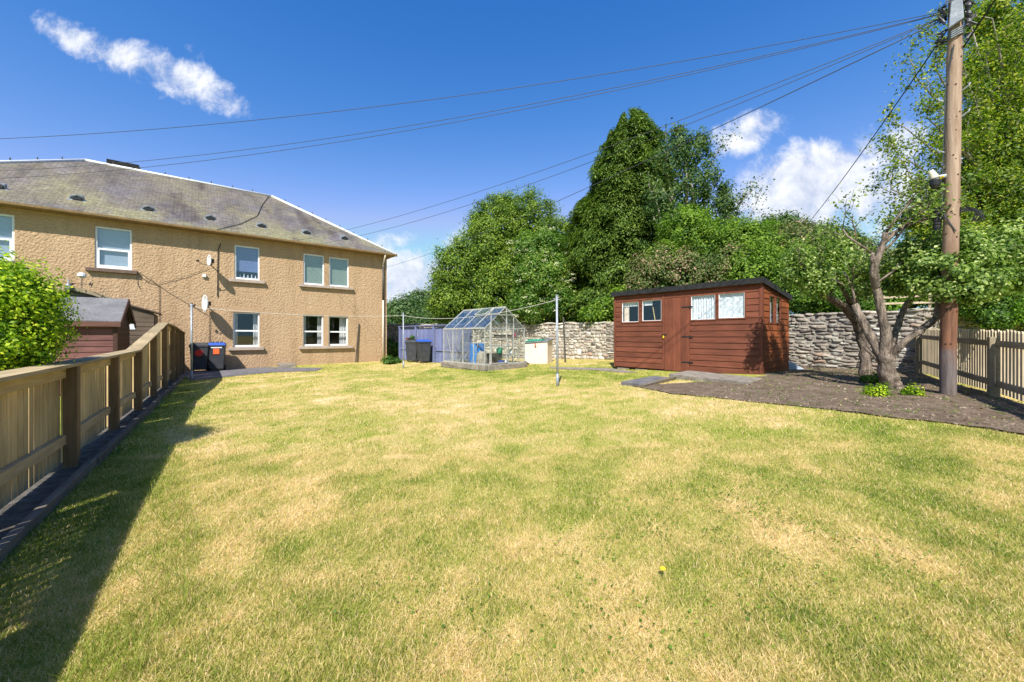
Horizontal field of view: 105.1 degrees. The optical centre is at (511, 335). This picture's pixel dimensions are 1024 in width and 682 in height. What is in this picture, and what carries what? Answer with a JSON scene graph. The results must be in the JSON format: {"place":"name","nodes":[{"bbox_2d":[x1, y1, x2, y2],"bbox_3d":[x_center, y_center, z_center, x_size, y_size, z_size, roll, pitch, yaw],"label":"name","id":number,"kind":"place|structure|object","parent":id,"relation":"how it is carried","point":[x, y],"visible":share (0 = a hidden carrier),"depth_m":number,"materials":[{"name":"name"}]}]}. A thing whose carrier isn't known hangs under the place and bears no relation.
{"place":"outdoors","nodes":[
{"label":"outdoors","id":0,"kind":"place"},
{"bbox_2d":[179,367,321,379],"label":"paving","id":1,"kind":"structure","parent":0,"point":[205,374],"depth_m":14.07,"materials":[{"name":"grey concrete"}]},
{"bbox_2d":[129,305,161,345],"bbox_3d":[-11.559,0.173,12.272,0.830,2.331,1.500,0,0,-39],"label":"lean to shed","id":2,"kind":"object","parent":1,"relation":"on","point":[146,320],"visible":0.24,"depth_m":11.77,"materials":[{"name":"brown wood"}]},
{"bbox_2d":[189,342,208,370],"bbox_3d":[-11.460,0.768,14.394,0.584,1.049,0.697,0,0,-33],"label":"wheelie bin","id":3,"kind":"object","parent":1,"relation":"on","point":[200,355],"visible":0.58,"depth_m":14.18,"materials":[{"name":"plastic"}]},
{"bbox_2d":[208,342,226,369],"bbox_3d":[-11.073,0.764,14.706,0.584,1.049,0.697,0,0,-33],"label":"wheelie bin","id":4,"kind":"object","parent":1,"relation":"on","point":[216,355],"visible":0.88,"depth_m":14.48,"materials":[{"name":"plastic"}]},
{"bbox_2d":[0,357,1023,681],"bbox_3d":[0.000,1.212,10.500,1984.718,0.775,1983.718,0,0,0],"label":"ground","id":5,"kind":"structure","parent":0,"point":[526,387],"depth_m":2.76,"materials":[{"name":"green plant"}]},
{"bbox_2d":[0,239,87,371],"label":"shrub","id":6,"kind":"object","parent":5,"relation":"on","point":[33,320],"visible":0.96,"depth_m":3.49,"materials":[{"name":"green plant"}]},
{"bbox_2d":[50,279,110,297],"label":"summerhouse","id":7,"kind":"structure","parent":5,"relation":"on","point":[83,293],"depth_m":11.25,"materials":[{"name":"wood"}]},
{"bbox_2d":[70,272,92,287],"bbox_3d":[-12.226,-1.576,11.150,0.621,0.450,0.200,0,0,0],"label":"wind vane","id":8,"kind":"object","parent":7,"relation":"attached to","point":[82,275],"visible":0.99,"depth_m":11.13,"materials":[{"name":"white metal"}]},
{"bbox_2d":[0,376,181,539],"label":"border soil","id":9,"kind":"structure","parent":5,"relation":"on","point":[17,510],"depth_m":3.45,"materials":[{"name":"grey soil"}]},
{"bbox_2d":[0,375,184,563],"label":"kerb board","id":10,"kind":"object","parent":5,"relation":"on","point":[21,530],"visible":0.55,"depth_m":3.14,"materials":[{"name":"grey wood"}]},
{"bbox_2d":[0,323,185,508],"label":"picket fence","id":11,"kind":"object","parent":5,"relation":"on","point":[100,393],"visible":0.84,"depth_m":3.84,"materials":[{"name":"brown wood"}]},
{"bbox_2d":[52,297,135,394],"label":"garden shed","id":12,"kind":"structure","parent":5,"relation":"on","point":[107,322],"depth_m":9.21,"materials":[{"name":"brown wood"}]},
{"bbox_2d":[189,303,194,379],"bbox_3d":[-9.415,0.189,11.513,0.183,2.322,0.066,0,0,0],"label":"clothes pole","id":13,"kind":"object","parent":5,"relation":"on","point":[191,306],"visible":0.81,"depth_m":11.49,"materials":[{"name":"metal"}]},
{"bbox_2d":[197,307,402,315],"bbox_3d":[-6.778,-0.775,13.220,6.283,0.175,0.011,0,0,-33],"label":"clothes line","id":14,"kind":"object","parent":13,"relation":"attached to","point":[271,313],"visible":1,"depth_m":12.52,"materials":[{"name":"fabric"}]},
{"bbox_2d":[0,157,396,370],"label":"house","id":15,"kind":"structure","parent":5,"relation":"on","point":[139,237],"depth_m":15.47,"materials":[{"name":"paint"}]},
{"bbox_2d":[0,214,13,260],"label":"window","id":16,"kind":"structure","parent":15,"relation":"in","point":[6,221],"depth_m":12.03,"materials":[{"name":"clear glass"}]},
{"bbox_2d":[95,226,131,269],"bbox_3d":[-13.682,-2.990,13.479,0.893,1.412,0.115,0,0,-39],"label":"window","id":17,"kind":"structure","parent":15,"relation":"in","point":[113,246],"depth_m":13.48,"materials":[{"name":"white glass"}]},
{"bbox_2d":[193,295,210,311],"bbox_3d":[-11.501,-1.209,14.660,0.483,0.632,0.743,0,0,-16],"label":"satellite dish","id":18,"kind":"object","parent":15,"relation":"attached to","point":[206,304],"visible":0.98,"depth_m":14.65,"materials":[{"name":"paint"}]},
{"bbox_2d":[196,255,213,265],"bbox_3d":[-11.360,-2.817,14.692,0.418,0.432,0.766,0,0,-1],"label":"satellite dish","id":19,"kind":"object","parent":15,"relation":"attached to","point":[210,261],"visible":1,"depth_m":14.69,"materials":[{"name":"paint"}]},
{"bbox_2d":[233,312,258,346],"bbox_3d":[-10.811,-0.250,15.932,0.891,1.500,0.255,0,0,-39],"label":"window","id":20,"kind":"structure","parent":15,"relation":"in","point":[255,330],"depth_m":15.86,"materials":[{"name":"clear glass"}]},
{"bbox_2d":[234,245,259,279],"bbox_3d":[-10.747,-2.940,15.897,0.840,1.352,0.190,0,0,-39],"label":"window","id":21,"kind":"structure","parent":15,"relation":"in","point":[246,259],"depth_m":15.89,"materials":[{"name":"clear glass"}]},
{"bbox_2d":[303,315,322,345],"bbox_3d":[-8.898,-0.240,17.476,0.820,1.480,0.255,0,0,-39],"label":"window","id":22,"kind":"structure","parent":15,"relation":"in","point":[318,331],"depth_m":17.57,"materials":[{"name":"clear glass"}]},
{"bbox_2d":[303,253,323,285],"bbox_3d":[-8.817,-2.930,17.406,0.834,1.352,0.115,0,0,-39],"label":"window","id":23,"kind":"structure","parent":15,"relation":"in","point":[313,265],"depth_m":17.45,"materials":[{"name":"clear glass"}]},
{"bbox_2d":[329,316,347,345],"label":"window","id":24,"kind":"structure","parent":15,"relation":"in","point":[343,320],"depth_m":18.30,"materials":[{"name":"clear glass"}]},
{"bbox_2d":[329,257,348,286],"bbox_3d":[-7.997,-2.920,18.068,0.858,1.332,0.115,0,0,-39],"label":"window","id":25,"kind":"structure","parent":15,"relation":"in","point":[338,267],"depth_m":18.11,"materials":[{"name":"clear glass"}]},
{"bbox_2d":[355,324,359,362],"bbox_3d":[-7.279,0.333,18.439,0.058,1.832,0.242,0,0,32],"label":"leaning rod","id":26,"kind":"object","parent":5,"relation":"on","point":[357,343],"visible":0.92,"depth_m":18.42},
{"bbox_2d":[378,355,397,363],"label":"plant","id":27,"kind":"object","parent":5,"relation":"on","point":[389,360],"visible":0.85,"depth_m":16.92,"materials":[{"name":"green plant"}]},
{"bbox_2d":[387,335,401,357],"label":"hedge","id":28,"kind":"object","parent":5,"relation":"on","point":[393,348],"visible":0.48,"depth_m":21.75,"materials":[{"name":"green plant"}]},
{"bbox_2d":[393,356,402,362],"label":"plant","id":29,"kind":"object","parent":5,"relation":"on","point":[398,360],"visible":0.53,"depth_m":17.63,"materials":[{"name":"green plant"}]},
{"bbox_2d":[403,312,405,367],"bbox_3d":[-4.141,0.193,14.928,0.183,2.170,0.062,0,0,0],"label":"clothes pole","id":30,"kind":"object","parent":5,"relation":"on","point":[403,339],"visible":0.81,"depth_m":14.91,"materials":[{"name":"metal"}]},
{"bbox_2d":[387,292,423,324],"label":"distant tree","id":31,"kind":"object","parent":5,"relation":"on","point":[401,305],"visible":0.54,"depth_m":58.43,"materials":[{"name":"green plant"}]},
{"bbox_2d":[405,339,416,361],"bbox_3d":[-4.641,0.678,18.229,0.584,1.049,0.697,0,0,-6],"label":"wheelie bin","id":32,"kind":"object","parent":5,"relation":"on","point":[411,351],"visible":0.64,"depth_m":17.95,"materials":[{"name":"plastic"}]},
{"bbox_2d":[398,286,433,312],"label":"distant tree","id":33,"kind":"object","parent":5,"relation":"on","point":[419,292],"visible":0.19,"depth_m":73.52,"materials":[{"name":"green plant"}]},
{"bbox_2d":[415,339,431,362],"bbox_3d":[-3.988,0.675,17.625,0.584,1.049,0.697,0,0,-29],"label":"wheelie bin","id":34,"kind":"object","parent":5,"relation":"on","point":[423,346],"visible":0.99,"depth_m":17.39,"materials":[{"name":"plastic"}]},
{"bbox_2d":[404,305,445,323],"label":"shrub","id":35,"kind":"object","parent":5,"relation":"on","point":[413,319],"visible":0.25,"depth_m":31.29,"materials":[{"name":"green plant"}]},
{"bbox_2d":[398,324,472,362],"bbox_3d":[-3.679,0.412,17.850,5.704,1.814,0.150,0,0,45],"label":"board fence","id":36,"kind":"object","parent":5,"relation":"on","point":[425,333],"visible":0.56,"depth_m":17.35,"materials":[{"name":"blue paint"}]},
{"bbox_2d":[441,306,526,370],"bbox_3d":[-1.088,0.125,14.844,2.070,2.370,2.790,0,0,-42],"label":"greenhouse","id":37,"kind":"object","parent":5,"relation":"on","point":[464,363],"visible":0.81,"depth_m":14.17,"materials":[{"name":"glass"}]},
{"bbox_2d":[482,313,517,363],"bbox_3d":[-0.389,0.100,13.742,1.620,1.730,0.030,0,0,-42],"label":"door","id":38,"kind":"structure","parent":37,"relation":"in","point":[482,313],"depth_m":13.65,"materials":[{"name":"metal"}]},
{"bbox_2d":[420,181,582,332],"bbox_3d":[-0.153,-3.649,21.674,9.154,9.997,6.484,0,0,0],"label":"holly tree","id":39,"kind":"object","parent":5,"relation":"on","point":[483,266],"visible":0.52,"depth_m":20.04,"materials":[{"name":"green plant"}]},
{"bbox_2d":[525,338,553,363],"bbox_3d":[1.095,0.610,16.110,1.040,1.030,0.884,0,0,22],"label":"storage box","id":40,"kind":"object","parent":5,"relation":"on","point":[538,352],"visible":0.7,"depth_m":15.78,"materials":[{"name":"beige paint"}]},
{"bbox_2d":[525,339,545,341],"bbox_3d":[0.989,0.189,16.087,0.810,0.148,0.428,0,0,22],"label":"green netting","id":41,"kind":"object","parent":40,"relation":"on","point":[531,340],"visible":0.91,"depth_m":16.00,"materials":[{"name":"plastic"}]},
{"bbox_2d":[503,224,577,329],"bbox_3d":[1.441,-2.103,19.357,3.874,6.772,3.759,0,0,0],"label":"elder tree","id":42,"kind":"object","parent":5,"relation":"on","point":[550,249],"visible":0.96,"depth_m":18.51,"materials":[{"name":"green plant"}]},
{"bbox_2d":[60,433,1023,681],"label":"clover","id":43,"kind":"object","parent":5,"relation":"on","point":[640,620],"visible":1,"depth_m":2.10,"materials":[{"name":"green plant"}]},
{"bbox_2d":[553,295,560,385],"bbox_3d":[1.033,0.125,9.029,0.183,2.150,0.066,0,0,0],"label":"clothes pole","id":44,"kind":"object","parent":5,"relation":"on","point":[557,370],"visible":0.81,"depth_m":9.01,"materials":[{"name":"metal"}]},
{"bbox_2d":[403,300,554,318],"bbox_3d":[-1.554,-0.695,11.979,0.011,0.291,7.847,0,0,-41],"label":"clothes line","id":45,"kind":"object","parent":44,"relation":"attached to","point":[475,316],"visible":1,"depth_m":11.45,"materials":[{"name":"plastic"}]},
{"bbox_2d":[562,317,565,362],"bbox_3d":[2.100,0.177,15.715,0.150,1.877,0.068,0,0,14],"label":"iron post","id":46,"kind":"object","parent":5,"relation":"on","point":[564,340],"visible":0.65,"depth_m":15.69,"materials":[{"name":"grey metal"}]},
{"bbox_2d":[550,367,633,371],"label":"garden path","id":47,"kind":"structure","parent":5,"relation":"on","point":[602,369],"depth_m":12.47,"materials":[{"name":"concrete"}]},
{"bbox_2d":[576,280,627,328],"bbox_3d":[4.187,-0.592,16.692,3.010,3.514,1.777,0,0,30],"label":"shrub","id":48,"kind":"object","parent":5,"relation":"on","point":[598,313],"visible":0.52,"depth_m":16.50,"materials":[{"name":"green plant"}]},
{"bbox_2d":[590,127,633,303],"bbox_3d":[4.732,-4.366,18.625,2.632,11.046,2.479,0,0,0],"label":"conifer tree","id":49,"kind":"object","parent":5,"relation":"on","point":[611,138],"visible":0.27,"depth_m":18.24,"materials":[{"name":"green plant"}]},
{"bbox_2d":[562,106,678,322],"bbox_3d":[5.658,-5.060,19.458,6.992,12.424,7.179,0,0,0],"label":"conifer tree","id":50,"kind":"object","parent":5,"relation":"on","point":[632,183],"visible":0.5,"depth_m":17.98,"materials":[{"name":"green plant"}]},
{"bbox_2d":[621,376,675,386],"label":"paving slab","id":51,"kind":"structure","parent":5,"relation":"on","point":[638,382],"depth_m":8.81,"materials":[{"name":"grey concrete"}]},
{"bbox_2d":[613,239,754,303],"bbox_3d":[6.196,-1.233,14.129,4.851,4.641,3.050,0,0,0],"label":"shrub","id":52,"kind":"object","parent":5,"relation":"on","point":[640,278],"visible":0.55,"depth_m":13.42,"materials":[{"name":"green plant"}]},
{"bbox_2d":[637,200,735,284],"bbox_3d":[6.573,-1.993,14.529,3.738,6.147,2.594,0,0,0],"label":"shrub","id":53,"kind":"object","parent":5,"relation":"on","point":[687,227],"visible":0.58,"depth_m":13.95,"materials":[{"name":"green plant"}]},
{"bbox_2d":[611,277,792,374],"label":"garden shed","id":54,"kind":"structure","parent":5,"relation":"on","point":[739,326],"depth_m":10.14,"materials":[{"name":"brown wood"}]},
{"bbox_2d":[621,301,639,322],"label":"window","id":55,"kind":"structure","parent":54,"relation":"in","point":[631,303],"depth_m":11.88,"materials":[{"name":"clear glass"}]},
{"bbox_2d":[641,298,661,321],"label":"window","id":56,"kind":"structure","parent":54,"relation":"in","point":[647,302],"depth_m":11.31,"materials":[{"name":"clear glass"}]},
{"bbox_2d":[662,297,692,370],"bbox_3d":[4.476,-0.044,10.628,0.065,1.988,0.872,0,0,-40],"label":"door","id":57,"kind":"structure","parent":54,"relation":"in","point":[677,310],"depth_m":10.61,"materials":[{"name":"brown wood"}]},
{"bbox_2d":[690,293,716,320],"bbox_3d":[4.948,-0.734,10.126,0.076,0.680,0.670,0,0,-40],"label":"window","id":58,"kind":"structure","parent":54,"relation":"in","point":[704,305],"depth_m":10.12,"materials":[{"name":"white glass"}]},
{"bbox_2d":[717,291,746,319],"bbox_3d":[5.384,-0.743,9.600,0.066,0.663,0.652,0,0,-40],"label":"window","id":59,"kind":"structure","parent":54,"relation":"in","point":[730,305],"depth_m":9.61,"materials":[{"name":"white glass"}]},
{"bbox_2d":[769,295,774,322],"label":"window","id":60,"kind":"structure","parent":54,"relation":"in","point":[770,296],"depth_m":9.59,"materials":[{"name":"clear glass"}]},
{"bbox_2d":[772,297,780,323],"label":"window","id":61,"kind":"structure","parent":54,"relation":"in","point":[776,300],"depth_m":9.89,"materials":[{"name":"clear glass"}]},
{"bbox_2d":[387,308,1023,373],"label":"stone wall","id":62,"kind":"structure","parent":5,"relation":"on","point":[826,340],"depth_m":11.30,"materials":[{"name":"grey stone"}]},
{"bbox_2d":[883,294,935,307],"bbox_3d":[10.333,-0.843,9.726,1.900,0.410,0.070,0,0,32],"label":"trellis","id":63,"kind":"object","parent":62,"relation":"on","point":[922,302],"visible":0.16,"depth_m":9.93,"materials":[{"name":"beige wood"}]},
{"bbox_2d":[641,117,775,237],"bbox_3d":[7.390,-3.929,15.854,5.153,9.595,2.686,0,0,-5],"label":"broadleaf tree","id":64,"kind":"object","parent":5,"relation":"on","point":[680,156],"visible":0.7,"depth_m":15.60,"materials":[{"name":"green plant"}]},
{"bbox_2d":[706,213,809,281],"bbox_3d":[8.476,-1.676,13.522,3.537,5.509,3.130,0,0,0],"label":"shrub","id":65,"kind":"object","parent":5,"relation":"on","point":[758,239],"visible":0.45,"depth_m":13.05,"materials":[{"name":"green plant"}]},
{"bbox_2d":[759,207,809,235],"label":"shrub","id":66,"kind":"object","parent":5,"relation":"on","point":[787,217],"visible":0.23,"depth_m":14.52,"materials":[{"name":"green plant"}]},
{"bbox_2d":[760,227,871,307],"bbox_3d":[9.847,-1.232,12.587,3.712,4.641,2.193,0,0,0],"label":"shrub","id":67,"kind":"object","parent":5,"relation":"on","point":[783,265],"visible":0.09,"depth_m":12.28,"materials":[{"name":"green plant"}]},
{"bbox_2d":[771,214,870,251],"bbox_3d":[10.150,-1.493,13.158,2.940,5.155,2.418,0,0,0],"label":"shrub","id":68,"kind":"object","parent":5,"relation":"on","point":[804,226],"visible":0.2,"depth_m":12.75,"materials":[{"name":"green plant"}]},
{"bbox_2d":[632,366,1023,434],"bbox_3d":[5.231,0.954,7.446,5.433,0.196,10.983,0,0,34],"label":"soil bed","id":69,"kind":"object","parent":5,"relation":"on","point":[830,389],"visible":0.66,"depth_m":6.07,"materials":[{"name":"brown soil"}]},
{"bbox_2d":[641,376,676,387],"bbox_3d":[3.255,1.005,8.632,0.074,0.132,1.658,0,0,45],"label":"edging board","id":70,"kind":"object","parent":69,"relation":"on","point":[667,379],"visible":0.93,"depth_m":8.59,"materials":[{"name":"brown wood"}]},
{"bbox_2d":[669,370,761,384],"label":"concrete slab","id":71,"kind":"structure","parent":69,"relation":"on","point":[701,376],"depth_m":8.75,"materials":[{"name":"grey concrete"}]},
{"bbox_2d":[789,361,802,368],"bbox_3d":[7.544,0.732,10.571,0.430,0.320,0.400,0,0,0],"label":"plastic sheet","id":72,"kind":"object","parent":69,"relation":"on","point":[792,365],"visible":0.39,"depth_m":10.45,"materials":[{"name":"plastic"}]},
{"bbox_2d":[774,215,884,375],"bbox_3d":[6.763,-0.747,8.023,3.294,3.559,1.536,0,0,-10],"label":"apple tree","id":73,"kind":"object","parent":69,"relation":"on","point":[826,259],"visible":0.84,"depth_m":7.65,"materials":[{"name":"green plant"}]},
{"bbox_2d":[703,367,1023,430],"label":"weeds","id":74,"kind":"object","parent":69,"relation":"on","point":[877,396],"visible":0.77,"depth_m":6.37,"materials":[{"name":"green plant"}]},
{"bbox_2d":[859,369,878,382],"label":"plant","id":75,"kind":"object","parent":69,"relation":"on","point":[871,378],"visible":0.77,"depth_m":7.41,"materials":[{"name":"green plant"}]},
{"bbox_2d":[853,381,895,396],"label":"plant","id":76,"kind":"object","parent":69,"relation":"on","point":[878,390],"visible":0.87,"depth_m":6.07,"materials":[{"name":"green plant"}]},
{"bbox_2d":[895,383,925,395],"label":"plant","id":77,"kind":"object","parent":69,"relation":"on","point":[909,390],"visible":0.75,"depth_m":5.93,"materials":[{"name":"green plant"}]},
{"bbox_2d":[804,167,1023,390],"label":"apple tree","id":78,"kind":"object","parent":69,"relation":"on","point":[980,277],"visible":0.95,"depth_m":6.22,"materials":[{"name":"green plant"}]},
{"bbox_2d":[768,243,905,314],"bbox_3d":[9.329,-0.917,11.680,1.993,4.000,3.419,0,0,-34],"label":"ivy bush","id":79,"kind":"object","parent":5,"relation":"on","point":[803,306],"visible":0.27,"depth_m":11.56,"materials":[{"name":"green plant"}]},
{"bbox_2d":[819,231,904,303],"bbox_3d":[10.275,-0.970,11.412,2.396,4.137,1.857,0,0,0],"label":"ivy bush","id":80,"kind":"object","parent":5,"relation":"on","point":[872,242],"visible":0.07,"depth_m":11.24,"materials":[{"name":"green plant"}]},
{"bbox_2d":[855,0,1023,310],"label":"beech tree","id":81,"kind":"object","parent":5,"relation":"on","point":[992,138],"visible":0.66,"depth_m":10.81,"materials":[{"name":"green plant"}]},
{"bbox_2d":[927,0,984,394],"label":"telegraph pole","id":82,"kind":"object","parent":5,"relation":"on","point":[951,151],"visible":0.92,"depth_m":5.91,"materials":[{"name":"brown wood"}]},
{"bbox_2d":[0,14,941,178],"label":"overhead cable","id":83,"kind":"object","parent":82,"relation":"attached to","point":[515,110],"visible":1,"depth_m":7.12,"materials":[{"name":"black rubber"}]},
{"bbox_2d":[0,11,945,138],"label":"overhead cable","id":84,"kind":"object","parent":82,"relation":"attached to","point":[487,91],"visible":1,"depth_m":6.67,"materials":[{"name":"black rubber"}]},
{"bbox_2d":[5,12,946,170],"bbox_3d":[-4.421,-4.409,7.993,22.488,1.084,0.009,0,0,10],"label":"overhead cable","id":85,"kind":"object","parent":82,"relation":"attached to","point":[511,107],"visible":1,"depth_m":7.13,"materials":[{"name":"black rubber"}]},
{"bbox_2d":[297,18,938,240],"bbox_3d":[-1.700,-4.421,11.594,20.103,0.964,0.011,0,0,34],"label":"overhead cable","id":86,"kind":"object","parent":82,"relation":"attached to","point":[671,123],"visible":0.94,"depth_m":7.93,"materials":[{"name":"black rubber"}]},
{"bbox_2d":[303,20,935,246],"bbox_3d":[-1.450,-4.321,11.694,19.804,1.145,0.011,0,0,35],"label":"overhead cable","id":87,"kind":"object","parent":82,"relation":"attached to","point":[672,130],"visible":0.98,"depth_m":8.08,"materials":[{"name":"black rubber"}]},
{"bbox_2d":[388,18,945,266],"bbox_3d":[-4.745,-5.554,22.994,0.017,1.811,40.932,0,0,-34],"label":"overhead cable","id":88,"kind":"object","parent":82,"relation":"attached to","point":[731,120],"visible":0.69,"depth_m":8.33,"materials":[{"name":"black rubber"}]},
{"bbox_2d":[810,28,947,220],"bbox_3d":[8.636,-4.379,9.994,0.019,0.649,8.934,0,0,26],"label":"overhead cable","id":89,"kind":"object","parent":82,"relation":"attached to","point":[886,117],"visible":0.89,"depth_m":7.89,"materials":[{"name":"black rubber"}]},
{"bbox_2d":[963,0,995,47],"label":"overhead cable","id":90,"kind":"object","parent":82,"relation":"attached to","point":[984,15],"visible":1,"depth_m":5.64,"materials":[{"name":"black rubber"}]},
{"bbox_2d":[915,328,1023,400],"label":"picket fence","id":91,"kind":"object","parent":5,"relation":"on","point":[991,361],"visible":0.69,"depth_m":6.17,"materials":[{"name":"beige wood"}]},
{"bbox_2d":[958,265,1023,330],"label":"shrub","id":92,"kind":"object","parent":5,"relation":"on","point":[1008,313],"visible":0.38,"depth_m":8.19,"materials":[{"name":"green plant"}]},
{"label":"greenhouse floor","id":93,"kind":"structure","parent":5,"relation":"on","visible":0},
{"bbox_2d":[469,343,485,362],"bbox_3d":[-1.283,0.710,14.620,0.610,0.860,0.610,0,0,-42],"label":"water barrel","id":94,"kind":"object","parent":93,"relation":"on","point":[480,346],"visible":0.5,"depth_m":14.37,"materials":[{"name":"blue plastic"}]},
{"bbox_2d":[476,351,487,363],"bbox_3d":[-1.079,0.830,13.995,0.420,0.580,0.420,0,0,-42],"label":"compost bag","id":95,"kind":"object","parent":93,"relation":"on","point":[480,357],"visible":0.62,"depth_m":13.84,"materials":[{"name":"beige plastic"}]},
{"bbox_2d":[481,337,518,361],"bbox_3d":[-0.488,0.585,14.904,0.500,1.070,1.650,0,0,-42],"label":"plant staging","id":96,"kind":"object","parent":93,"relation":"on","point":[508,346],"visible":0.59,"depth_m":14.46,"materials":[{"name":"metal"}]},
{"bbox_2d":[487,353,501,361],"bbox_3d":[-0.673,0.790,14.365,0.440,0.300,0.400,0,0,-42],"label":"black crate","id":97,"kind":"object","parent":96,"relation":"on","point":[496,357],"visible":0.64,"depth_m":14.23,"materials":[{"name":"plastic"}]},
{"bbox_2d":[496,347,503,353],"bbox_3d":[-0.440,0.515,14.347,0.368,0.250,0.219,0,0,21],"label":"watering can","id":98,"kind":"object","parent":97,"relation":"on","point":[499,350],"visible":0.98,"depth_m":14.26,"materials":[{"name":"green plastic"}]},
{"bbox_2d":[0,0,1023,323],"label":"sky","id":99,"kind":"structure","parent":0,"point":[70,68],"materials":[{"name":"blue"}]}
]}

